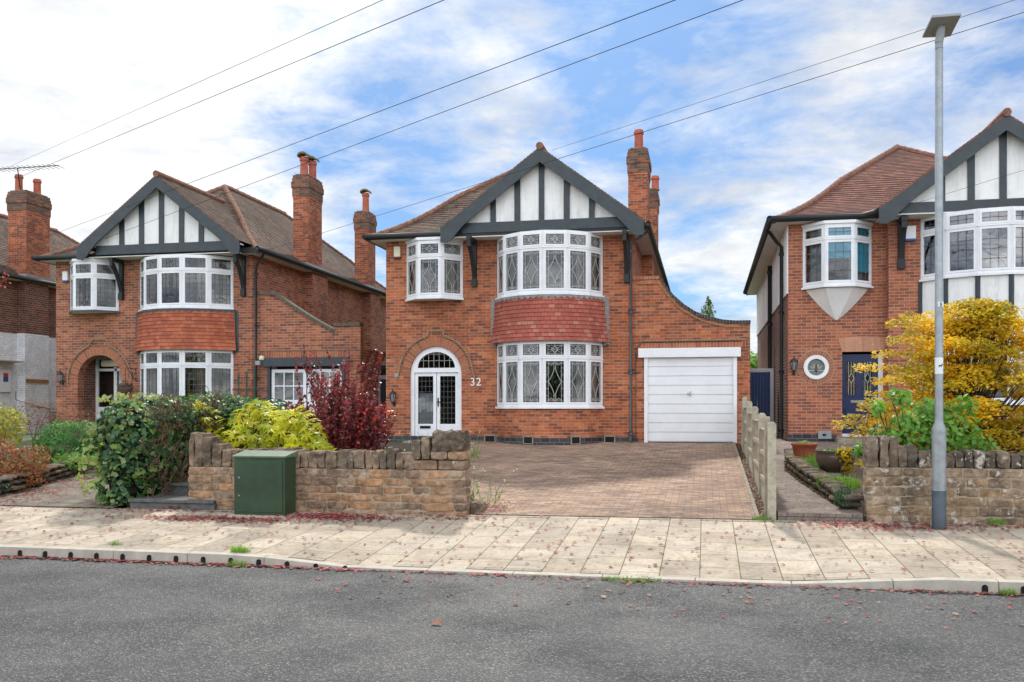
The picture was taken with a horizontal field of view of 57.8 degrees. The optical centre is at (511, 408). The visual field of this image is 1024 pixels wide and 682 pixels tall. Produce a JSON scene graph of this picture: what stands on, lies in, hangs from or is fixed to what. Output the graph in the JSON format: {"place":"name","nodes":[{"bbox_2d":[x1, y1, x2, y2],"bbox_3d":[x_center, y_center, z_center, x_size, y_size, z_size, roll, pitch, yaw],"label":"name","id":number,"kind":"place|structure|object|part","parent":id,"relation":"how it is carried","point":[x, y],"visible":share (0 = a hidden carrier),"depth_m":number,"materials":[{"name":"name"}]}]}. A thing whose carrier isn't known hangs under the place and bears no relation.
{"place":"outdoors","nodes":[
{"label":"outdoors","id":0,"kind":"place"},
{"bbox_2d":[0,442,278,507],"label":"side path","id":1,"kind":"structure","parent":0,"point":[74,497],"depth_m":14.77,"materials":[{"name":"grey concrete"}]},
{"bbox_2d":[51,452,98,476],"bbox_3d":[-8.013,1.064,17.506,1.211,0.499,0.707,0,0,-33],"label":"plant","id":2,"kind":"object","parent":1,"relation":"on","point":[69,463],"visible":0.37,"depth_m":17.27,"materials":[{"name":"green plant"}]},
{"bbox_2d":[7,0,381,167],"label":"overhead wire","id":3,"kind":"object","parent":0,"point":[226,69],"visible":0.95,"depth_m":19.99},
{"bbox_2d":[23,0,443,175],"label":"overhead wire","id":4,"kind":"object","parent":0,"point":[265,74],"visible":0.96,"depth_m":16.54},
{"bbox_2d":[191,398,336,450],"bbox_3d":[-4.015,0.551,15.085,2.878,1.433,1.544,0,0,12],"label":"fatsia shrub","id":5,"kind":"object","parent":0,"point":[302,431],"visible":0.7,"depth_m":14.80,"materials":[{"name":"yellow plant"}]},
{"bbox_2d":[0,433,995,580],"bbox_3d":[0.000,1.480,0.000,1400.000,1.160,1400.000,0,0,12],"label":"ground","id":6,"kind":"structure","parent":0,"point":[27,440],"depth_m":21.93,"materials":[{"name":"brown soil"}]},
{"bbox_2d":[0,403,27,468],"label":"yellow shrub","id":7,"kind":"object","parent":6,"relation":"on","point":[17,427],"visible":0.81,"depth_m":17.95,"materials":[{"name":"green plant"}]},
{"bbox_2d":[0,258,28,291],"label":"cherry tree","id":8,"kind":"object","parent":6,"relation":"on","point":[8,275],"visible":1,"depth_m":16.63,"materials":[{"name":"red plant"}]},
{"bbox_2d":[0,174,78,433],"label":"detached house","id":9,"kind":"structure","parent":6,"relation":"on","point":[28,334],"depth_m":32.82,"materials":[{"name":"brick"}]},
{"bbox_2d":[0,164,64,189],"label":"tv aerial","id":10,"kind":"object","parent":9,"relation":"attached to","point":[29,167],"visible":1,"depth_m":32.60,"materials":[{"name":"grey metal"}]},
{"bbox_2d":[42,0,674,238],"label":"overhead wire","id":11,"kind":"object","parent":9,"relation":"attached to","point":[410,99],"visible":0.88,"depth_m":15.73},
{"bbox_2d":[8,400,97,461],"bbox_3d":[-10.020,0.500,20.216,1.941,1.367,0.877,0,0,-6],"label":"brown shrub","id":12,"kind":"object","parent":6,"relation":"on","point":[49,409],"visible":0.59,"depth_m":20.15,"materials":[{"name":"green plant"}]},
{"bbox_2d":[31,418,107,466],"bbox_3d":[-8.734,0.721,18.793,2.255,1.038,1.496,0,0,12],"label":"mound shrub","id":13,"kind":"object","parent":6,"relation":"on","point":[61,441],"visible":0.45,"depth_m":18.45,"materials":[{"name":"green plant"}]},
{"bbox_2d":[128,480,216,509],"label":"garden steps","id":14,"kind":"structure","parent":6,"relation":"on","point":[178,497],"depth_m":13.51,"materials":[{"name":"stone"}]},
{"bbox_2d":[31,151,385,438],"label":"detached house","id":15,"kind":"structure","parent":6,"relation":"on","point":[210,294],"depth_m":27.11,"materials":[{"name":"brown brick"}]},
{"bbox_2d":[69,258,118,313],"bbox_3d":[-12.520,-3.608,27.498,1.702,1.564,0.651,0,0,12],"label":"oriel window","id":16,"kind":"structure","parent":15,"relation":"in","point":[104,287],"depth_m":27.36,"materials":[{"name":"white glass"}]},
{"bbox_2d":[116,367,135,394],"bbox_3d":[-11.313,-0.795,27.172,0.489,0.810,0.506,0,0,-9],"label":"hanging basket","id":17,"kind":"object","parent":15,"relation":"attached to","point":[126,388],"visible":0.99,"depth_m":27.03,"materials":[{"name":"green plant"}]},
{"bbox_2d":[139,349,232,403],"bbox_3d":[-9.589,-0.885,26.750,3.030,1.590,0.933,0,0,11],"label":"bay window","id":18,"kind":"structure","parent":15,"relation":"in","point":[213,366],"depth_m":26.51,"materials":[{"name":"white glass"}]},
{"bbox_2d":[138,254,233,311],"bbox_3d":[-9.593,-3.595,26.739,3.083,1.530,0.975,0,0,12],"label":"bay window","id":19,"kind":"structure","parent":15,"relation":"in","point":[214,273],"depth_m":26.50,"materials":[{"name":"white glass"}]},
{"bbox_2d":[232,368,262,397],"bbox_3d":[-7.558,-0.190,26.532,0.950,1.900,0.050,0,0,12],"label":"trellis","id":20,"kind":"object","parent":15,"relation":"attached to","point":[254,389],"visible":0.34,"depth_m":26.48,"materials":[{"name":"green wood"}]},
{"bbox_2d":[272,369,306,415],"bbox_3d":[-6.375,-0.160,26.544,1.060,1.900,0.042,0,0,12],"label":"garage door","id":21,"kind":"structure","parent":15,"relation":"in","point":[274,371],"depth_m":26.52,"materials":[{"name":"white wood"}]},
{"bbox_2d":[307,369,341,420],"bbox_3d":[-5.299,-0.160,26.319,1.060,1.900,0.042,0,0,12],"label":"garage door","id":22,"kind":"structure","parent":15,"relation":"in","point":[309,400],"depth_m":26.35,"materials":[{"name":"white wood"}]},
{"bbox_2d":[378,375,385,433],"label":"side gate","id":23,"kind":"structure","parent":15,"relation":"attached to","point":[382,392],"depth_m":27.37,"materials":[{"name":"grey metal"}]},
{"bbox_2d":[104,0,742,238],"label":"overhead wire","id":24,"kind":"object","parent":15,"relation":"attached to","point":[465,103],"visible":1,"depth_m":15.14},
{"bbox_2d":[269,12,1023,249],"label":"overhead wire","id":25,"kind":"object","parent":15,"relation":"attached to","point":[686,118],"visible":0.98,"depth_m":15.58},
{"bbox_2d":[188,429,489,515],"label":"stone wall","id":26,"kind":"structure","parent":6,"relation":"on","point":[416,480],"depth_m":12.91,"materials":[{"name":"stone"}]},
{"bbox_2d":[362,129,750,444],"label":"detached house","id":27,"kind":"structure","parent":6,"relation":"on","point":[541,304],"depth_m":23.15,"materials":[{"name":"red brick"}]},
{"bbox_2d":[415,373,436,435],"bbox_3d":[-2.251,-0.050,24.298,0.582,1.740,0.092,0,0,12],"label":"front door","id":28,"kind":"structure","parent":27,"relation":"in","point":[427,402],"depth_m":24.30,"materials":[{"name":"white glass"}]},
{"bbox_2d":[405,237,463,301],"bbox_3d":[-2.053,-3.573,23.907,1.587,1.574,0.602,0,0,12],"label":"oriel window","id":29,"kind":"structure","parent":27,"relation":"in","point":[449,255],"depth_m":23.81,"materials":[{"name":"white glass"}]},
{"bbox_2d":[436,373,457,430],"bbox_3d":[-1.675,-0.050,24.133,0.582,1.740,0.080,0,0,12],"label":"front door","id":30,"kind":"structure","parent":27,"relation":"in","point":[451,426],"depth_m":24.14,"materials":[{"name":"white plastic"}]},
{"bbox_2d":[495,340,604,408],"bbox_3d":[0.844,-0.825,23.009,2.802,1.670,1.116,0,0,12],"label":"bay window","id":31,"kind":"structure","parent":27,"relation":"in","point":[586,358],"depth_m":22.77,"materials":[{"name":"white glass"}]},
{"bbox_2d":[495,230,604,299],"bbox_3d":[0.844,-3.545,23.009,2.802,1.570,1.116,0,0,12],"label":"bay window","id":32,"kind":"structure","parent":27,"relation":"in","point":[512,253],"depth_m":22.75,"materials":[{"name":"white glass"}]},
{"bbox_2d":[648,357,732,441],"bbox_3d":[4.375,-0.206,22.796,2.060,2.079,0.102,0,0,12],"label":"garage door","id":33,"kind":"structure","parent":27,"relation":"in","point":[700,414],"depth_m":22.81,"materials":[{"name":"white metal"}]},
{"bbox_2d":[750,368,773,421],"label":"side gate","id":34,"kind":"structure","parent":27,"relation":"attached to","point":[756,386],"depth_m":26.12,"materials":[{"name":"blue paint"}]},
{"bbox_2d":[700,296,715,316],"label":"conifer tree","id":35,"kind":"object","parent":6,"relation":"on","point":[708,312],"visible":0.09,"depth_m":42.96,"materials":[{"name":"green plant"}]},
{"bbox_2d":[733,442,758,519],"bbox_3d":[4.305,1.189,17.351,0.050,0.725,10.610,0,0,12],"label":"driveway edging","id":36,"kind":"object","parent":6,"relation":"on","point":[755,510],"visible":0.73,"depth_m":15.04,"materials":[{"name":"concrete"}]},
{"bbox_2d":[750,349,756,367],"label":"garden tree","id":37,"kind":"object","parent":6,"relation":"on","point":[753,363],"visible":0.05,"depth_m":40.34,"materials":[{"name":"green plant"}]},
{"bbox_2d":[740,397,775,519],"bbox_3d":[4.455,0.664,17.261,0.140,1.828,10.475,0,0,12],"label":"fence","id":38,"kind":"object","parent":6,"relation":"on","point":[758,438],"visible":0.94,"depth_m":14.22,"materials":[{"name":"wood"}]},
{"bbox_2d":[743,108,1023,451],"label":"detached house","id":39,"kind":"structure","parent":6,"relation":"on","point":[842,271],"depth_m":21.88,"materials":[{"name":"red brick"}]},
{"bbox_2d":[551,0,1013,150],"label":"overhead wire","id":40,"kind":"object","parent":39,"relation":"attached to","point":[791,72],"visible":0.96,"depth_m":15.45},
{"bbox_2d":[804,355,828,378],"bbox_3d":[7.274,-0.980,22.196,0.580,0.580,0.090,0,0,12],"label":"round window","id":41,"kind":"structure","parent":39,"relation":"in","point":[816,366],"depth_m":22.18,"materials":[{"name":"white glass"}]},
{"bbox_2d":[801,219,873,289],"bbox_3d":[7.685,-3.603,21.867,1.641,1.554,0.612,0,0,12],"label":"oriel window","id":42,"kind":"structure","parent":39,"relation":"in","point":[819,239],"depth_m":21.73,"materials":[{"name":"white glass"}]},
{"bbox_2d":[842,354,877,433],"bbox_3d":[8.292,-0.340,22.152,0.830,1.900,0.100,0,0,12],"label":"front door","id":43,"kind":"structure","parent":39,"relation":"in","point":[854,384],"depth_m":22.17,"materials":[{"name":"blue paint"}]},
{"bbox_2d":[917,170,1022,202],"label":"overhead wire","id":44,"kind":"object","parent":39,"relation":"attached to","point":[973,185],"visible":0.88,"depth_m":18.09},
{"bbox_2d":[919,206,1023,281],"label":"bay window","id":45,"kind":"structure","parent":39,"relation":"in","point":[981,241],"depth_m":20.41,"materials":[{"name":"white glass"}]},
{"bbox_2d":[921,328,1023,404],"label":"bay window","id":46,"kind":"structure","parent":39,"relation":"in","point":[999,393],"depth_m":20.23,"materials":[{"name":"white glass"}]},
{"bbox_2d":[861,435,1023,524],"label":"stone wall","id":47,"kind":"structure","parent":6,"relation":"on","point":[982,486],"depth_m":11.78,"materials":[{"name":"stone"}]},
{"bbox_2d":[0,442,1012,521],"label":"garden soil","id":48,"kind":"structure","parent":0,"point":[407,447],"depth_m":16.82,"materials":[{"name":"brown soil"}]},
{"bbox_2d":[0,431,51,488],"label":"orange shrub","id":49,"kind":"object","parent":48,"relation":"on","point":[12,465],"visible":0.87,"depth_m":15.74,"materials":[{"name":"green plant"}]},
{"bbox_2d":[0,455,84,495],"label":"dry stone edging","id":50,"kind":"object","parent":48,"relation":"on","point":[58,470],"visible":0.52,"depth_m":16.11,"materials":[{"name":"stone"}]},
{"bbox_2d":[0,481,12,492],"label":"trailing plant","id":51,"kind":"object","parent":50,"relation":"on","point":[3,485],"visible":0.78,"depth_m":14.90,"materials":[{"name":"green plant"}]},
{"bbox_2d":[74,380,299,507],"bbox_3d":[-5.108,0.517,15.277,2.115,1.999,3.894,0,0,12],"label":"ivy hedge","id":52,"kind":"object","parent":48,"relation":"on","point":[146,452],"visible":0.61,"depth_m":13.88,"materials":[{"name":"green plant"}]},
{"bbox_2d":[258,397,315,420],"bbox_3d":[-4.354,0.521,17.529,1.562,1.478,0.963,0,0,12],"label":"laurel shrub","id":53,"kind":"object","parent":48,"relation":"on","point":[271,399],"visible":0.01,"depth_m":17.46,"materials":[{"name":"green plant"}]},
{"bbox_2d":[276,344,397,450],"bbox_3d":[-2.963,0.081,15.968,2.113,2.370,1.440,0,0,12],"label":"barberry shrub","id":54,"kind":"object","parent":48,"relation":"on","point":[353,429],"visible":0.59,"depth_m":15.71,"materials":[{"name":"red plant"}]},
{"bbox_2d":[385,431,480,463],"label":"wild flowers","id":55,"kind":"object","parent":48,"relation":"on","point":[427,434],"visible":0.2,"depth_m":19.03,"materials":[{"name":"green plant"}]},
{"bbox_2d":[470,465,517,504],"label":"wild flowers","id":56,"kind":"object","parent":48,"relation":"on","point":[473,497],"visible":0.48,"depth_m":13.71,"materials":[{"name":"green plant"}]},
{"bbox_2d":[815,447,854,472],"bbox_3d":[5.168,0.826,14.857,0.620,0.408,0.620,0,0,12],"label":"glazed pot","id":57,"kind":"object","parent":48,"relation":"on","point":[827,461],"visible":0.76,"depth_m":14.66,"materials":[{"name":"brown ceramic"}]},
{"bbox_2d":[835,443,857,481],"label":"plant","id":58,"kind":"object","parent":48,"relation":"on","point":[848,469],"visible":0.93,"depth_m":14.46,"materials":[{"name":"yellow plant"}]},
{"bbox_2d":[850,386,999,457],"bbox_3d":[5.552,0.562,12.520,1.924,1.713,0.655,0,0,12],"label":"rose shrub","id":59,"kind":"object","parent":48,"relation":"on","point":[915,425],"visible":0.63,"depth_m":12.40,"materials":[{"name":"green plant"}]},
{"bbox_2d":[832,296,1023,467],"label":"maple tree","id":60,"kind":"object","parent":48,"relation":"on","point":[977,323],"visible":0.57,"depth_m":13.48,"materials":[{"name":"yellow plant"}]},
{"bbox_2d":[0,556,1023,681],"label":"road","id":61,"kind":"structure","parent":0,"point":[76,620],"depth_m":7.09,"materials":[{"name":"grey asphalt"}]},
{"bbox_2d":[227,559,248,566],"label":"weed tuft","id":62,"kind":"object","parent":61,"relation":"on","point":[241,563],"visible":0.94,"depth_m":9.99,"materials":[{"name":"green plant"}]},
{"bbox_2d":[0,544,1023,594],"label":"kerb","id":63,"kind":"structure","parent":61,"relation":"on","point":[952,584],"depth_m":9.68,"materials":[{"name":"concrete"}]},
{"bbox_2d":[602,575,661,582],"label":"weed tuft","id":64,"kind":"object","parent":61,"relation":"on","point":[632,579],"visible":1,"depth_m":9.15,"materials":[{"name":"green plant"}]},
{"bbox_2d":[999,587,1021,594],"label":"weed tuft","id":65,"kind":"object","parent":61,"relation":"on","point":[1004,592],"visible":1,"depth_m":8.45,"materials":[{"name":"green plant"}]},
{"bbox_2d":[0,506,1023,580],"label":"pavement","id":66,"kind":"structure","parent":0,"point":[481,544],"depth_m":10.85,"materials":[{"name":"beige concrete"}]},
{"bbox_2d":[107,540,121,544],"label":"weed tuft","id":67,"kind":"object","parent":66,"relation":"on","point":[114,543],"visible":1,"depth_m":10.75,"materials":[{"name":"green plant"}]},
{"bbox_2d":[228,544,250,552],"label":"weed tuft","id":68,"kind":"object","parent":66,"relation":"on","point":[240,549],"visible":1,"depth_m":10.25,"materials":[{"name":"green plant"}]},
{"bbox_2d":[232,450,296,515],"bbox_3d":[-3.457,1.070,12.984,0.800,0.940,0.375,0,0,12],"label":"street cabinet","id":69,"kind":"object","parent":66,"relation":"on","point":[265,482],"visible":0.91,"depth_m":12.83,"materials":[{"name":"green metal"}]},
{"bbox_3d":[-3.493,1.085,12.815,0.690,0.710,0.020,0,0,12],"label":"cabinet door","id":70,"kind":"part","parent":69,"relation":"part of","materials":[{"name":"green paint"}]},
{"bbox_2d":[0,445,1023,627],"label":"fallen leaves","id":71,"kind":"object","parent":66,"relation":"on","point":[350,516],"visible":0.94,"depth_m":11.43,"materials":[{"name":"red plant"}]},
{"bbox_2d":[188,510,992,579],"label":"pavement infill blocks","id":72,"kind":"structure","parent":66,"relation":"on","point":[609,572],"depth_m":9.85,"materials":[{"name":"beige concrete"}]},
{"bbox_2d":[751,514,771,519],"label":"weed tuft","id":73,"kind":"object","parent":66,"relation":"on","point":[760,517],"visible":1,"depth_m":12.07,"materials":[{"name":"green plant"}]},
{"bbox_2d":[922,13,960,529],"bbox_3d":[5.263,-1.618,11.374,0.350,6.256,0.425,0,0,12],"label":"lamp post","id":74,"kind":"object","parent":66,"relation":"on","point":[940,27],"visible":0.98,"depth_m":11.35,"materials":[{"name":"grey metal"}]},
{"bbox_2d":[988,516,1005,524],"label":"weed tuft","id":75,"kind":"object","parent":66,"relation":"on","point":[998,522],"visible":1,"depth_m":11.54,"materials":[{"name":"green plant"}]},
{"bbox_2d":[0,0,1023,359],"label":"sky","id":76,"kind":"structure","parent":0,"point":[69,69],"materials":[{"name":"blue"}]},
{"bbox_2d":[430,441,754,518],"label":"driveway","id":77,"kind":"structure","parent":0,"point":[566,475],"depth_m":16.05,"materials":[{"name":"brown brick"}]},
{"bbox_2d":[776,437,862,521],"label":"path","id":78,"kind":"structure","parent":0,"point":[796,500],"depth_m":13.04,"materials":[{"name":"grey concrete"}]},
{"bbox_2d":[784,448,863,512],"bbox_3d":[4.852,1.098,15.052,0.452,0.664,5.887,0,0,9],"label":"dry stone edging","id":79,"kind":"object","parent":78,"relation":"on","point":[804,472],"visible":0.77,"depth_m":14.06,"materials":[{"name":"stone"}]},
{"bbox_2d":[791,440,817,457],"bbox_3d":[5.222,0.729,16.582,0.460,0.323,0.460,0,0,12],"label":"terracotta pot","id":80,"kind":"object","parent":79,"relation":"on","point":[802,448],"visible":1,"depth_m":16.42,"materials":[{"name":"orange ceramic"}]},
{"bbox_2d":[801,453,823,471],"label":"grass plant","id":81,"kind":"object","parent":79,"relation":"on","point":[812,460],"depth_m":15.69,"materials":[{"name":"green plant"}]},
{"bbox_2d":[814,473,861,489],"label":"grass plant","id":82,"kind":"object","parent":79,"relation":"on","point":[850,480],"depth_m":13.43,"materials":[{"name":"green plant"}]},
{"bbox_2d":[832,481,857,508],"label":"fern","id":83,"kind":"object","parent":79,"relation":"on","point":[837,498],"visible":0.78,"depth_m":12.29,"materials":[{"name":"green plant"}]}
]}

